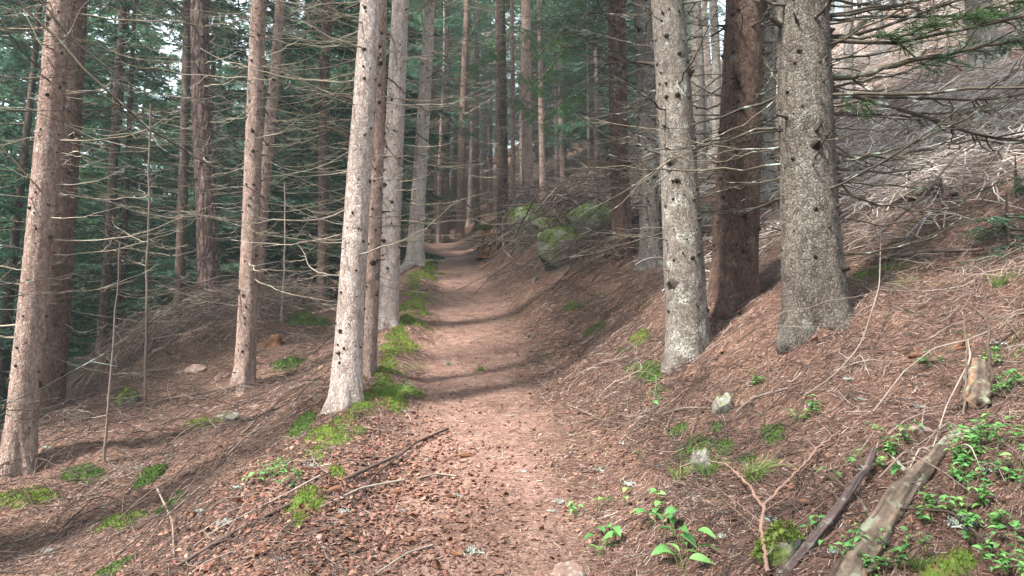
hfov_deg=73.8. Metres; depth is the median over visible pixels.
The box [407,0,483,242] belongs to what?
spruce tree
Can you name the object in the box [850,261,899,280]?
moss patch
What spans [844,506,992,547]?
fallen branch
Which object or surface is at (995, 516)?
leafy plant
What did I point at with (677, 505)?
bark chips
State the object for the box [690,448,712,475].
rock
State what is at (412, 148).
spruce tree
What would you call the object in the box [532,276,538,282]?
rock
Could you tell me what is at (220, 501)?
fallen branch
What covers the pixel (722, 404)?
rock
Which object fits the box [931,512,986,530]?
lichen tuft
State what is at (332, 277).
spruce tree
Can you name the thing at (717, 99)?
spruce tree
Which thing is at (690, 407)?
fallen branch
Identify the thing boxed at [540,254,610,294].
fallen branch
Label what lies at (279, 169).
spruce tree
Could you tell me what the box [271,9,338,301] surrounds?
spruce tree
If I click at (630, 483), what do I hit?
lichen tuft
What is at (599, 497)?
leafy plant
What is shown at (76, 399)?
brushwood
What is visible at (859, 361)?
fallen branch
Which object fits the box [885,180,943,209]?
fallen log
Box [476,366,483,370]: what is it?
moss patch
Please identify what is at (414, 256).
spruce tree
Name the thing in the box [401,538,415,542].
spruce cone
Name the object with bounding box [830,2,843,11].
spruce tree
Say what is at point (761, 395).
fallen branch
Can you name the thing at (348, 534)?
spruce cone
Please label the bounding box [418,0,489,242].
spruce tree
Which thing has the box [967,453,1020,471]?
fallen branch
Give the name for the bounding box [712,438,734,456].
moss patch
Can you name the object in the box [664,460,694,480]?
grass tuft
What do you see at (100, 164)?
spruce tree
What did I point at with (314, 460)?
brushwood
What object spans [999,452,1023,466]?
leafy plant
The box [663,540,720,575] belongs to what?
leafy plant
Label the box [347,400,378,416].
moss patch
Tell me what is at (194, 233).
spruce tree
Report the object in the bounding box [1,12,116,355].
spruce tree
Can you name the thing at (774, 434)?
moss patch
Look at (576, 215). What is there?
rock
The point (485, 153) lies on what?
spruce tree
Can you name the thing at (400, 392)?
grass tuft
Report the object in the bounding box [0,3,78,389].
spruce tree
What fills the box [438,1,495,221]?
spruce tree
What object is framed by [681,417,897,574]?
fallen branch
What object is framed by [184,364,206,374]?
rock
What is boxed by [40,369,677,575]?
bark chips
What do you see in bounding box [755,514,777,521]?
lichen tuft
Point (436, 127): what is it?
spruce tree
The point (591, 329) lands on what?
moss patch
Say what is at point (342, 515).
spruce cone
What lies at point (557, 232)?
rock
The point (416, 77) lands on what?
spruce tree
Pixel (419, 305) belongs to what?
moss patch
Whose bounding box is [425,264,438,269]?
moss patch
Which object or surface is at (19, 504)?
moss patch
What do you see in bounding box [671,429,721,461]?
moss patch
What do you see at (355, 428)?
moss patch
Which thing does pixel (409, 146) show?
spruce tree
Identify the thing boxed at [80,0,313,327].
spruce tree
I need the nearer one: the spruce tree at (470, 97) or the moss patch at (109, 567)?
the moss patch at (109, 567)
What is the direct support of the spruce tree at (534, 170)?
on the forest ground
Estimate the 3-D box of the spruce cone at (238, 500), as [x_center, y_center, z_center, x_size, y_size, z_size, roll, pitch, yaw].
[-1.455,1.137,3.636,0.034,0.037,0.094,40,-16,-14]
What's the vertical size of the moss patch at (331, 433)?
0.173 m
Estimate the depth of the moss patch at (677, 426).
4.00 m
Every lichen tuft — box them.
[34,546,56,552]
[215,517,231,525]
[337,507,350,512]
[457,546,484,554]
[550,498,565,504]
[620,478,634,485]
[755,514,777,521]
[827,545,845,553]
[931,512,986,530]
[980,466,998,472]
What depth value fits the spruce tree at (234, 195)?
39.91 m
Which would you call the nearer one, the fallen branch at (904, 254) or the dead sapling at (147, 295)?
the fallen branch at (904, 254)
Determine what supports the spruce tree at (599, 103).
on the forest ground
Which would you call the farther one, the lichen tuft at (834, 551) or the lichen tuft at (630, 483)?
the lichen tuft at (630, 483)
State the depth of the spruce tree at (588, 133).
24.89 m
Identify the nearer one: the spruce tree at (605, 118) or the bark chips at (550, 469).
the bark chips at (550, 469)
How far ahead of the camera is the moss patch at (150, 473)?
4.59 m
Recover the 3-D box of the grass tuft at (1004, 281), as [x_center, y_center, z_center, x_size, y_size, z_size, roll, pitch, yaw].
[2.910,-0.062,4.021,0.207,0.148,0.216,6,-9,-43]
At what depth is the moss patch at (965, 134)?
9.16 m
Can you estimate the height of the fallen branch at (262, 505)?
0.289 m
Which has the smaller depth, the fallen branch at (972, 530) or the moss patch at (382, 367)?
the fallen branch at (972, 530)
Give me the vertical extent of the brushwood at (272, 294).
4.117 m
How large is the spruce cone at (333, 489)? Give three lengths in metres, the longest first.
0.086 x 0.034 x 0.031 m
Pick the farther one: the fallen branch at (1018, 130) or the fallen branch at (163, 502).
the fallen branch at (1018, 130)
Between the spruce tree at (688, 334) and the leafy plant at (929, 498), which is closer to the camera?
the leafy plant at (929, 498)
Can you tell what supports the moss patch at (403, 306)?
on the forest ground
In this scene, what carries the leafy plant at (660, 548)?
on the forest ground
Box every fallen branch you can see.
[67,480,133,498]
[91,463,145,490]
[97,456,146,477]
[120,454,159,493]
[136,486,200,541]
[154,483,174,555]
[176,452,400,566]
[192,475,319,546]
[198,492,251,516]
[222,527,244,551]
[272,518,298,543]
[277,458,318,472]
[320,479,404,507]
[323,427,448,507]
[376,544,432,573]
[416,473,455,479]
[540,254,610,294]
[559,402,607,422]
[617,366,660,381]
[665,406,710,413]
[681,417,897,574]
[736,387,787,411]
[757,193,939,395]
[773,447,876,575]
[825,456,887,470]
[830,442,869,468]
[831,384,874,415]
[834,356,897,370]
[838,148,1019,197]
[838,352,871,373]
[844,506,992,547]
[851,85,929,111]
[855,430,885,458]
[866,122,993,243]
[873,331,987,445]
[876,433,916,454]
[877,446,970,492]
[879,240,983,260]
[885,441,912,465]
[887,404,951,434]
[907,419,970,465]
[908,445,932,469]
[910,419,960,449]
[912,399,955,423]
[949,443,979,466]
[956,415,991,439]
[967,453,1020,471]
[982,462,1011,482]
[983,366,1018,396]
[985,441,1023,464]
[991,344,1022,358]
[993,382,1023,414]
[997,124,1023,175]
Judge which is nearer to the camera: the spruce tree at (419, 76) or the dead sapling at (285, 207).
the dead sapling at (285, 207)
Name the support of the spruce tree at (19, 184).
on the forest ground
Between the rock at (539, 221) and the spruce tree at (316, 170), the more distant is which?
the spruce tree at (316, 170)
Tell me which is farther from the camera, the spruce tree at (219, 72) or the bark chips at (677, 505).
the spruce tree at (219, 72)
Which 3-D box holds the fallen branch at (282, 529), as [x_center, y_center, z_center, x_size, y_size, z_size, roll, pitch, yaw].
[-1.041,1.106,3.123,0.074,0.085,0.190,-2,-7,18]
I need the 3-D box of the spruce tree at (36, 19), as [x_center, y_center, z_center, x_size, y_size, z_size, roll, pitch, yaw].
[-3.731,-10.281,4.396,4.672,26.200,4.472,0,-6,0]
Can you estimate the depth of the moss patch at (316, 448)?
4.08 m
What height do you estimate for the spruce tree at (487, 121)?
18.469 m
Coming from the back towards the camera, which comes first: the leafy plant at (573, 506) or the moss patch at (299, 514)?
the leafy plant at (573, 506)
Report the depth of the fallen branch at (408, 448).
3.99 m
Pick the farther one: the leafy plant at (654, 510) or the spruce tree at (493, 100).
the spruce tree at (493, 100)
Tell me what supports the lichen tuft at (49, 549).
on the forest ground
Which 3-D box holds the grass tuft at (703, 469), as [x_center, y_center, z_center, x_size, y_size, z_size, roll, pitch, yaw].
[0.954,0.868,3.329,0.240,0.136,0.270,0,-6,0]
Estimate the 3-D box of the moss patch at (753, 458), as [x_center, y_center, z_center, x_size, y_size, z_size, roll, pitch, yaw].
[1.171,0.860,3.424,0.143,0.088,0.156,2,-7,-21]
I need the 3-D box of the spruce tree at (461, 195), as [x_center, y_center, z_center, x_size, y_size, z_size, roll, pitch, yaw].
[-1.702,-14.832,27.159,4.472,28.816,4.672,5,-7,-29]
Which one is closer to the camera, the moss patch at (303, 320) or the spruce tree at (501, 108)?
the moss patch at (303, 320)
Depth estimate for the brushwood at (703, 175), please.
14.79 m
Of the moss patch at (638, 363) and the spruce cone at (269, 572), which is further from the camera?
the moss patch at (638, 363)
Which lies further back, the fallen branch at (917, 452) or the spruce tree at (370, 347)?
the spruce tree at (370, 347)
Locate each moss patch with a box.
[0,484,63,510]
[59,462,105,483]
[89,508,150,534]
[93,553,135,575]
[129,462,168,490]
[151,490,187,517]
[181,415,221,427]
[268,356,305,369]
[284,310,331,325]
[284,411,316,439]
[284,483,329,516]
[289,509,310,530]
[300,421,353,448]
[303,445,331,465]
[326,464,351,478]
[330,411,360,430]
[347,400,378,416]
[349,425,369,435]
[363,390,381,404]
[364,365,409,379]
[370,381,409,414]
[372,370,394,382]
[377,365,394,373]
[378,338,405,350]
[378,354,398,367]
[381,333,424,349]
[382,347,403,357]
[388,328,408,339]
[390,325,406,330]
[399,302,414,311]
[399,313,412,326]
[401,347,417,354]
[402,291,421,296]
[403,300,428,311]
[404,283,418,286]
[405,278,420,283]
[406,270,437,280]
[408,387,427,397]
[409,315,436,331]
[410,295,427,304]
[414,311,433,315]
[420,266,433,272]
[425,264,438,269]
[430,272,446,274]
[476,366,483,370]
[562,301,583,312]
[584,320,604,337]
[624,360,640,372]
[628,328,649,346]
[631,360,662,386]
[648,383,665,396]
[665,421,687,438]
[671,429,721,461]
[701,205,713,215]
[707,421,724,432]
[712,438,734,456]
[732,451,757,463]
[759,422,784,445]
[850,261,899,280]
[917,543,981,575]
[929,120,1004,144]
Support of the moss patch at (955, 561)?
on the forest ground
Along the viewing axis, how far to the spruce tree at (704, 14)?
35.86 m
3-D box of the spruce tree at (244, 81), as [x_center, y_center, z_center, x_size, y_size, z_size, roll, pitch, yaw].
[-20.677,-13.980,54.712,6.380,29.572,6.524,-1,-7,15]
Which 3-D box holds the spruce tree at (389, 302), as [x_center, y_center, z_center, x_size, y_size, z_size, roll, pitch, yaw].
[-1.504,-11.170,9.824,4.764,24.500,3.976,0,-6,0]
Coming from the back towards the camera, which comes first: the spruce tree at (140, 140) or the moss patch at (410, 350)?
the spruce tree at (140, 140)
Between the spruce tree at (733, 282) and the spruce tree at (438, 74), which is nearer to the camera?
the spruce tree at (733, 282)
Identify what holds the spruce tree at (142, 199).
on the forest ground
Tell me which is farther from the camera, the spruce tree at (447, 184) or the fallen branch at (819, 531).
the spruce tree at (447, 184)
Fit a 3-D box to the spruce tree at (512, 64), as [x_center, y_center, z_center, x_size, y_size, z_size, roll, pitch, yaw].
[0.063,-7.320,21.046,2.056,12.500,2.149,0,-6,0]
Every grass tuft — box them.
[369,377,414,399]
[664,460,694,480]
[687,454,731,478]
[733,453,796,483]
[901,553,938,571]
[983,268,1022,288]
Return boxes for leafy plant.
[240,472,256,490]
[257,458,290,482]
[274,461,301,489]
[567,501,584,517]
[583,522,621,543]
[585,541,614,557]
[593,496,615,508]
[622,487,630,505]
[630,500,664,528]
[648,488,665,504]
[648,506,716,558]
[652,395,660,411]
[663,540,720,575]
[748,371,764,384]
[784,394,822,424]
[800,515,824,536]
[816,467,840,481]
[818,535,871,565]
[843,445,894,472]
[843,523,933,575]
[866,420,923,460]
[888,464,902,479]
[907,482,942,523]
[917,350,943,365]
[937,486,977,515]
[944,430,1013,480]
[946,409,1023,468]
[954,459,1023,509]
[955,503,1020,546]
[972,526,1023,575]
[981,345,1023,366]
[991,365,1023,397]
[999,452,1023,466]
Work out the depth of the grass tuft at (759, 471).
3.10 m
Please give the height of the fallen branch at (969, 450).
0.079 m
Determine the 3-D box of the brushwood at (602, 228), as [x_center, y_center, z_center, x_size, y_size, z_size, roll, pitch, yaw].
[1.583,-1.067,11.549,3.404,2.613,4.998,-1,-6,10]
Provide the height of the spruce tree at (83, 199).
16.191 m
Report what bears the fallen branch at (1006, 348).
on the forest ground
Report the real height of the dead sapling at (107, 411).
1.630 m
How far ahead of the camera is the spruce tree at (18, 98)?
20.41 m
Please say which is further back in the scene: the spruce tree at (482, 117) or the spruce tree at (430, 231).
the spruce tree at (482, 117)
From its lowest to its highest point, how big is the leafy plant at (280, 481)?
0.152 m
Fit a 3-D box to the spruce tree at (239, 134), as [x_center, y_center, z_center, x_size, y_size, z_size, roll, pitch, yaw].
[-10.878,-3.561,27.660,4.350,21.180,4.333,4,-6,-21]
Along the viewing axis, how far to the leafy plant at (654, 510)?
3.06 m
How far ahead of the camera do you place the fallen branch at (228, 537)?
3.19 m
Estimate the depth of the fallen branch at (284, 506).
3.37 m
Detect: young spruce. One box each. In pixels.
[952,191,1023,268]
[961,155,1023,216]
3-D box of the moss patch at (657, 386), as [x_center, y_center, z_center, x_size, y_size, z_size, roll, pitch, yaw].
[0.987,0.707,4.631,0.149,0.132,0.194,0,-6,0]
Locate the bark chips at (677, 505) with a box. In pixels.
[488,271,951,575]
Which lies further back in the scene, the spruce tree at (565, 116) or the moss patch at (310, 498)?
the spruce tree at (565, 116)
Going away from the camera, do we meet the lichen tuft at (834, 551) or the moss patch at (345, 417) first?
the lichen tuft at (834, 551)
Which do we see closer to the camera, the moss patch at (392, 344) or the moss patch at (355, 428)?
the moss patch at (355, 428)
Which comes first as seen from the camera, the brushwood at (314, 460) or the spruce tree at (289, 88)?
the brushwood at (314, 460)
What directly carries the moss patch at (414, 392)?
on the forest ground
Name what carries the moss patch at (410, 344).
on the forest ground
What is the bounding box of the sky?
[0,0,899,297]
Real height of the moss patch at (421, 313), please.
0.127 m
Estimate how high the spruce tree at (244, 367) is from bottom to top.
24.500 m
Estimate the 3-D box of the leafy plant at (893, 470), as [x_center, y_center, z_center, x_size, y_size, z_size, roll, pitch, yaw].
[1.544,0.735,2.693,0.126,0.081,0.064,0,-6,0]
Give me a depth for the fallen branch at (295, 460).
3.98 m
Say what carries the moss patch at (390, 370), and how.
on the forest ground
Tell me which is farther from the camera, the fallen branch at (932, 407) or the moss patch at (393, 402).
the moss patch at (393, 402)
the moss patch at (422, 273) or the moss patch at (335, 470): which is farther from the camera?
the moss patch at (422, 273)
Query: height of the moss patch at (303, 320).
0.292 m
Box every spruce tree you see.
[0,0,79,385]
[0,0,134,434]
[0,0,195,402]
[0,0,197,420]
[0,0,255,507]
[0,0,270,480]
[0,1,139,388]
[0,3,40,349]
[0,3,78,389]
[0,35,35,319]
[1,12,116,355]
[2,0,196,401]
[13,0,163,373]
[15,0,234,390]
[68,7,185,367]
[70,114,136,356]
[72,83,147,352]
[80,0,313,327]
[83,88,141,303]
[86,0,246,337]
[108,0,357,396]
[111,0,291,346]
[118,123,150,333]
[122,0,356,317]
[126,87,189,326]
[129,169,169,305]
[135,165,165,300]
[137,56,237,329]
[138,0,245,342]
[138,29,194,328]
[157,0,241,277]
[162,0,348,321]
[178,0,489,413]
[189,3,287,279]
[192,50,240,232]
[218,64,241,216]
[219,145,236,231]
[220,0,347,313]
[220,19,269,241]
[220,49,243,230]
[221,8,311,312]
[223,7,267,229]
[224,0,415,311]
[227,59,316,311]
[230,0,502,376]
[262,9,304,312]
[265,0,353,311]
[267,0,390,300]
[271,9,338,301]
[274,0,517,330]
[275,11,308,268]
[283,0,456,271]
[330,0,430,244]
[332,0,409,209]
[342,0,503,272]
[387,3,428,219]
[388,0,480,242]
[401,0,451,222]
[401,0,455,241]
[404,7,450,183]
[406,2,473,241]
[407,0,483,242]
[407,1,494,233]
[408,0,583,238]
[409,8,469,213]
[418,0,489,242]
[423,0,520,242]
[437,0,510,226]
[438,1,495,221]
[442,5,492,200]
[445,0,495,204]
[450,0,507,231]
[451,1,495,170]
[458,3,494,188]
[460,0,580,203]
[461,0,516,194]
[467,0,510,188]
[467,0,519,213]
[474,0,585,201]
[479,0,724,266]
[479,4,515,155]
[479,14,517,149]
[483,0,547,203]
[484,0,593,206]
[484,1,552,178]
[494,0,585,175]
[508,4,553,161]
[515,1,593,183]
[531,0,606,187]
[532,1,588,167]
[533,44,549,171]
[535,0,723,270]
[542,0,636,183]
[543,0,815,373]
[556,0,637,164]
[557,2,637,134]
[558,0,658,172]
[562,2,588,162]
[565,0,1023,354]
[566,0,880,320]
[566,1,656,153]
[568,1,607,182]
[632,0,691,72]
[655,0,722,171]
[684,0,710,79]
[684,0,725,110]
[685,0,857,200]
[688,0,724,157]
[688,1,719,130]
[689,1,722,94]
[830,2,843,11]
[831,0,873,91]
[836,0,892,58]
[855,0,895,58]
[901,0,938,55]
[906,0,1023,77]
[912,0,965,53]
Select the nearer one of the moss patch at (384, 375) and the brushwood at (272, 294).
the moss patch at (384, 375)
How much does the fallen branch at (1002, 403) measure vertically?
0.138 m
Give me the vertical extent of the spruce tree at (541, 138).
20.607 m
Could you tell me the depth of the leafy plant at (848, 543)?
2.28 m
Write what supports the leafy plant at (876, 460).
on the forest ground
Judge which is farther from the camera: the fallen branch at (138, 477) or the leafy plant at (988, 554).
the fallen branch at (138, 477)
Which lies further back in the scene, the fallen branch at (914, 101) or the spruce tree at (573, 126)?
the spruce tree at (573, 126)
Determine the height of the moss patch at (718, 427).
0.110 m
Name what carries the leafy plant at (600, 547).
on the forest ground
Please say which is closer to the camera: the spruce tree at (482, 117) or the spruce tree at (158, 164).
the spruce tree at (158, 164)
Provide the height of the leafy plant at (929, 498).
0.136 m
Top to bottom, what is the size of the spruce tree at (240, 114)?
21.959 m
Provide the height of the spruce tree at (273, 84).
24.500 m
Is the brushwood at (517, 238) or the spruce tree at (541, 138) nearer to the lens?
the brushwood at (517, 238)
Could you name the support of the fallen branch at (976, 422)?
on the forest ground
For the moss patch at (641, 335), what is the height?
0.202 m
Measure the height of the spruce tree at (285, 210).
14.694 m
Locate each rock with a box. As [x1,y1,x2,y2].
[113,386,139,407]
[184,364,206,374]
[216,410,238,420]
[505,203,545,251]
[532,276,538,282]
[534,212,567,230]
[536,224,592,270]
[550,561,584,575]
[565,203,610,238]
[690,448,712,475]
[711,392,733,414]
[749,516,805,568]
[900,425,935,444]
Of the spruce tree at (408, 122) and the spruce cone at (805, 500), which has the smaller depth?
the spruce cone at (805, 500)
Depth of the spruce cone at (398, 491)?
3.60 m
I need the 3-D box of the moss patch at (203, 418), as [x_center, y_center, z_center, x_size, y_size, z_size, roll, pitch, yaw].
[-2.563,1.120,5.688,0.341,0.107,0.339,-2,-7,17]
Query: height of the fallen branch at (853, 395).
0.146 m
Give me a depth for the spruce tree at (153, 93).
24.21 m
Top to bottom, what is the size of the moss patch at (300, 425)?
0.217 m
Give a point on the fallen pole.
(123, 407)
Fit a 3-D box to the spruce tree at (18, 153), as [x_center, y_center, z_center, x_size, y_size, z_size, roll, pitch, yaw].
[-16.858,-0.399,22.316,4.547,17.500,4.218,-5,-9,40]
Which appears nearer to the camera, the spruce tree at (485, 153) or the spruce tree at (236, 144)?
the spruce tree at (236, 144)
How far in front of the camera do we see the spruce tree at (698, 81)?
17.45 m
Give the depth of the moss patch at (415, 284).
11.73 m
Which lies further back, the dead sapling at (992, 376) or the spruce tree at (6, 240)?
the spruce tree at (6, 240)
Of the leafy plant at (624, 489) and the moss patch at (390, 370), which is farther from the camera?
the moss patch at (390, 370)
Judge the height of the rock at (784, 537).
0.271 m
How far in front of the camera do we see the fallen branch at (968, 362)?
3.35 m
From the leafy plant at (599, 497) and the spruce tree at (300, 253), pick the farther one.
the spruce tree at (300, 253)
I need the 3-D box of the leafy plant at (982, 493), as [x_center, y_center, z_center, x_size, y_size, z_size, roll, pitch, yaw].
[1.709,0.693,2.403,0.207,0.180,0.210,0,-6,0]
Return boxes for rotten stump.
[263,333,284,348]
[473,222,512,259]
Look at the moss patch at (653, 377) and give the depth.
4.97 m
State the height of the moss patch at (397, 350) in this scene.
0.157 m
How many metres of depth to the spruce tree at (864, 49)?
28.26 m
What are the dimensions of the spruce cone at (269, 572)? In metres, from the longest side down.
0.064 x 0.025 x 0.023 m
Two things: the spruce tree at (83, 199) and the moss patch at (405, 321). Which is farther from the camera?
the spruce tree at (83, 199)
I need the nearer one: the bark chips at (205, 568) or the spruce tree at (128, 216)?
the bark chips at (205, 568)
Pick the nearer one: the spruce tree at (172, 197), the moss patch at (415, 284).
the moss patch at (415, 284)
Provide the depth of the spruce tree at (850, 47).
19.81 m
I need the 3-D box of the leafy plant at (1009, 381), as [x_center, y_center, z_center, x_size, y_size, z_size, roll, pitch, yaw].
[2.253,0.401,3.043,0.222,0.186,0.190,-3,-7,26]
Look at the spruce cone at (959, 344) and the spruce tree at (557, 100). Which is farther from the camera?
the spruce tree at (557, 100)
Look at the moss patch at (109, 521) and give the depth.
3.99 m
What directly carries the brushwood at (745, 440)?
on the forest ground
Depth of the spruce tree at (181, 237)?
12.88 m
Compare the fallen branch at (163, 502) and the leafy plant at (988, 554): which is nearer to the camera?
the leafy plant at (988, 554)
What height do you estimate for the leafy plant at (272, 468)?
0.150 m
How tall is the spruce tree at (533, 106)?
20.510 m
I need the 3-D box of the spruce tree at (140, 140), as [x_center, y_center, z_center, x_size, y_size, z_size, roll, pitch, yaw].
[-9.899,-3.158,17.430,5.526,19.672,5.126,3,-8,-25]
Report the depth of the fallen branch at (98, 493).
4.41 m
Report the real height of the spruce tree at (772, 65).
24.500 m
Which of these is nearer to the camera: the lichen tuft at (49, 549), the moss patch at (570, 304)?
the lichen tuft at (49, 549)
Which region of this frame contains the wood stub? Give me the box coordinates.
[959,357,996,409]
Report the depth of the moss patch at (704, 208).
11.53 m
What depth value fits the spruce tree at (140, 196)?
29.28 m
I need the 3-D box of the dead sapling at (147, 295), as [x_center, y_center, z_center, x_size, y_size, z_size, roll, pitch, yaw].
[-3.840,-0.349,6.975,1.857,3.229,1.596,-6,-9,42]
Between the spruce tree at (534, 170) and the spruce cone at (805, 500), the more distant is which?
the spruce tree at (534, 170)
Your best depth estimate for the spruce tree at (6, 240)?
16.24 m
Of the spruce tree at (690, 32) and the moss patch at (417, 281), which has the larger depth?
the spruce tree at (690, 32)
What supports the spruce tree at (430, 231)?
on the forest ground
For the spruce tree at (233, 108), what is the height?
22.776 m
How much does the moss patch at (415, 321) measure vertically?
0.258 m
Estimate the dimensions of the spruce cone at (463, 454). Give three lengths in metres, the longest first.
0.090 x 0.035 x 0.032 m
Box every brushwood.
[0,248,340,439]
[0,274,436,575]
[132,327,834,575]
[446,126,636,293]
[456,146,659,290]
[488,64,983,272]
[489,179,706,289]
[537,284,923,575]
[600,0,1023,301]
[603,0,964,159]
[640,132,1023,382]
[838,57,1023,255]
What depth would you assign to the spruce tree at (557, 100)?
38.62 m
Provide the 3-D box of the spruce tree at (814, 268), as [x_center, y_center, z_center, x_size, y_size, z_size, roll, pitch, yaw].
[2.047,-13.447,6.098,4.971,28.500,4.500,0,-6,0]
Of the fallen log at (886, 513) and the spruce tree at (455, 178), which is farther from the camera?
the spruce tree at (455, 178)
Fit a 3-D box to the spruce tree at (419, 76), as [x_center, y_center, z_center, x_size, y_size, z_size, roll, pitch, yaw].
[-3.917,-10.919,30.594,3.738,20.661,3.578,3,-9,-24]
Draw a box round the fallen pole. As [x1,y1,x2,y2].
[89,385,235,417]
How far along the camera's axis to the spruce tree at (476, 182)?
29.80 m
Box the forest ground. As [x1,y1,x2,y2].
[0,0,1023,575]
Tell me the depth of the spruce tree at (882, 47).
25.10 m
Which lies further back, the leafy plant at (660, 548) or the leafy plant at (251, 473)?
the leafy plant at (251, 473)
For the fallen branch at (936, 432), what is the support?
on the forest ground
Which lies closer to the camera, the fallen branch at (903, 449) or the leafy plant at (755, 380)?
the fallen branch at (903, 449)
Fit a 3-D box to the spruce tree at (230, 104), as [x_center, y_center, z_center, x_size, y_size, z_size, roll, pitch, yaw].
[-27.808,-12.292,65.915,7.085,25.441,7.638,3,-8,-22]
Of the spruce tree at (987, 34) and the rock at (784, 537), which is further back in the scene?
the spruce tree at (987, 34)
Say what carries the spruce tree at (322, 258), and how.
on the forest ground
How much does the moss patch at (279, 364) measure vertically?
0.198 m
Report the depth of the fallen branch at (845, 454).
2.96 m
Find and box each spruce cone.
[146,569,160,575]
[236,498,241,504]
[255,546,267,553]
[265,570,274,575]
[291,551,302,558]
[324,486,341,492]
[335,513,348,518]
[345,531,352,538]
[388,489,402,494]
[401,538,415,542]
[433,558,439,570]
[445,493,456,497]
[451,551,463,556]
[458,452,471,457]
[797,499,814,504]
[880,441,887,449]
[907,353,923,357]
[955,342,964,347]
[955,345,971,349]
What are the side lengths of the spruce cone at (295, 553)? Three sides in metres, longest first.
0.073 x 0.029 x 0.026 m
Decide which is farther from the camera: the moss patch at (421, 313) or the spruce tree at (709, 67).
the spruce tree at (709, 67)
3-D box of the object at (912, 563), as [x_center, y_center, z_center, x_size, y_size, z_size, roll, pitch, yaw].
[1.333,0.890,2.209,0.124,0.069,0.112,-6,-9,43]
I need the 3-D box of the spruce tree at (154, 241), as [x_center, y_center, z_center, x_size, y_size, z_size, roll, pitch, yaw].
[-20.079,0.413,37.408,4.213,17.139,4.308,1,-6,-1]
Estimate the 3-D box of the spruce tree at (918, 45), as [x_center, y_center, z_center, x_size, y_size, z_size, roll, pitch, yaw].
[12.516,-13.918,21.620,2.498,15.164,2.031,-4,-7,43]
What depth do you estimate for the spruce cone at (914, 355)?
3.60 m
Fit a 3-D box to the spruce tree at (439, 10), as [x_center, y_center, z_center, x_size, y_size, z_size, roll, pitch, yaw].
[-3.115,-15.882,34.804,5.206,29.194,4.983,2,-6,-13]
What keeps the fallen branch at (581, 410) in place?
on the forest ground
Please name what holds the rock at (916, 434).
on the forest ground
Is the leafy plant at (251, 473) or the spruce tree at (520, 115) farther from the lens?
the spruce tree at (520, 115)
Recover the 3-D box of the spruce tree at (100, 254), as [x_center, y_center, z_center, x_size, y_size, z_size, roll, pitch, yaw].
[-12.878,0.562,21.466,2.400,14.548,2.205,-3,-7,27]
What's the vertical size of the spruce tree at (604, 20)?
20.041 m
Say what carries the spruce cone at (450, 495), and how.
on the forest ground
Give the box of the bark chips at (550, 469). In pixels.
[0,129,1023,575]
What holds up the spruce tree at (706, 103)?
on the forest ground
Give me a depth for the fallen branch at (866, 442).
3.02 m
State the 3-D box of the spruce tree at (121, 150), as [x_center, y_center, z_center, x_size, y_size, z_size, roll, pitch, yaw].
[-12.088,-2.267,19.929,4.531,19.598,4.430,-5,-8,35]
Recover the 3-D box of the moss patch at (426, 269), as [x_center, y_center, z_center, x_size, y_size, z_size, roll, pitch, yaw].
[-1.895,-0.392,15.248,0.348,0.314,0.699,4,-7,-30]
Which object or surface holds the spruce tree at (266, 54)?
on the forest ground
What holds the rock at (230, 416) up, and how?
on the forest ground
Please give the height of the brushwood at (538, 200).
4.698 m
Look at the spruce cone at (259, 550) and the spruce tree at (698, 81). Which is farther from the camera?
the spruce tree at (698, 81)
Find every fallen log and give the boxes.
[828,415,1001,575]
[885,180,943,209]
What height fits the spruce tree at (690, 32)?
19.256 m
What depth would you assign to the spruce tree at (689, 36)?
45.36 m
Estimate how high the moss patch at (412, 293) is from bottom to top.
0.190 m
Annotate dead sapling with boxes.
[56,244,162,462]
[59,91,215,409]
[270,182,320,320]
[925,313,979,415]
[958,281,1020,387]
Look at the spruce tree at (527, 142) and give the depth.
20.32 m
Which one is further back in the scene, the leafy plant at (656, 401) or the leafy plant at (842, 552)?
the leafy plant at (656, 401)
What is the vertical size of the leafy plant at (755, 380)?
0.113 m
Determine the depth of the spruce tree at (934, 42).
17.81 m
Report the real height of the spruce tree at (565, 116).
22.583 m
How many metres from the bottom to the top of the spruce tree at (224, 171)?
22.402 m
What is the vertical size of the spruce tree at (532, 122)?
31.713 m
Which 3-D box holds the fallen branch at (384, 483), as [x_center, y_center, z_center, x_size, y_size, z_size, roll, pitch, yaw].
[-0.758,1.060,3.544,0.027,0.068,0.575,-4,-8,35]
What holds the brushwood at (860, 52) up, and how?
on the forest ground
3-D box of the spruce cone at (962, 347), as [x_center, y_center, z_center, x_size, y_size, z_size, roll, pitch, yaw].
[2.341,0.308,3.539,0.077,0.028,0.030,-20,-57,28]
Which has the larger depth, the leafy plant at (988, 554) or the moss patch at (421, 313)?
the moss patch at (421, 313)
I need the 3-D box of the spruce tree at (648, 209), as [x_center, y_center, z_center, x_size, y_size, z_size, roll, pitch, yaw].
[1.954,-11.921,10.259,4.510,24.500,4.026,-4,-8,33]
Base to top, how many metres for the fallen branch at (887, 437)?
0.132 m
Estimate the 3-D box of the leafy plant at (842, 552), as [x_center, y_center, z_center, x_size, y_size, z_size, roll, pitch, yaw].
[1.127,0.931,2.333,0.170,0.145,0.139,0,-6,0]
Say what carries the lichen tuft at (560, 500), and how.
on the forest ground
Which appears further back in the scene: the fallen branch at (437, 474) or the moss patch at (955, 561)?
the fallen branch at (437, 474)
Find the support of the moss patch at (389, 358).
on the forest ground
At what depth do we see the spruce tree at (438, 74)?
36.71 m
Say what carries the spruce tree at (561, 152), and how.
on the forest ground

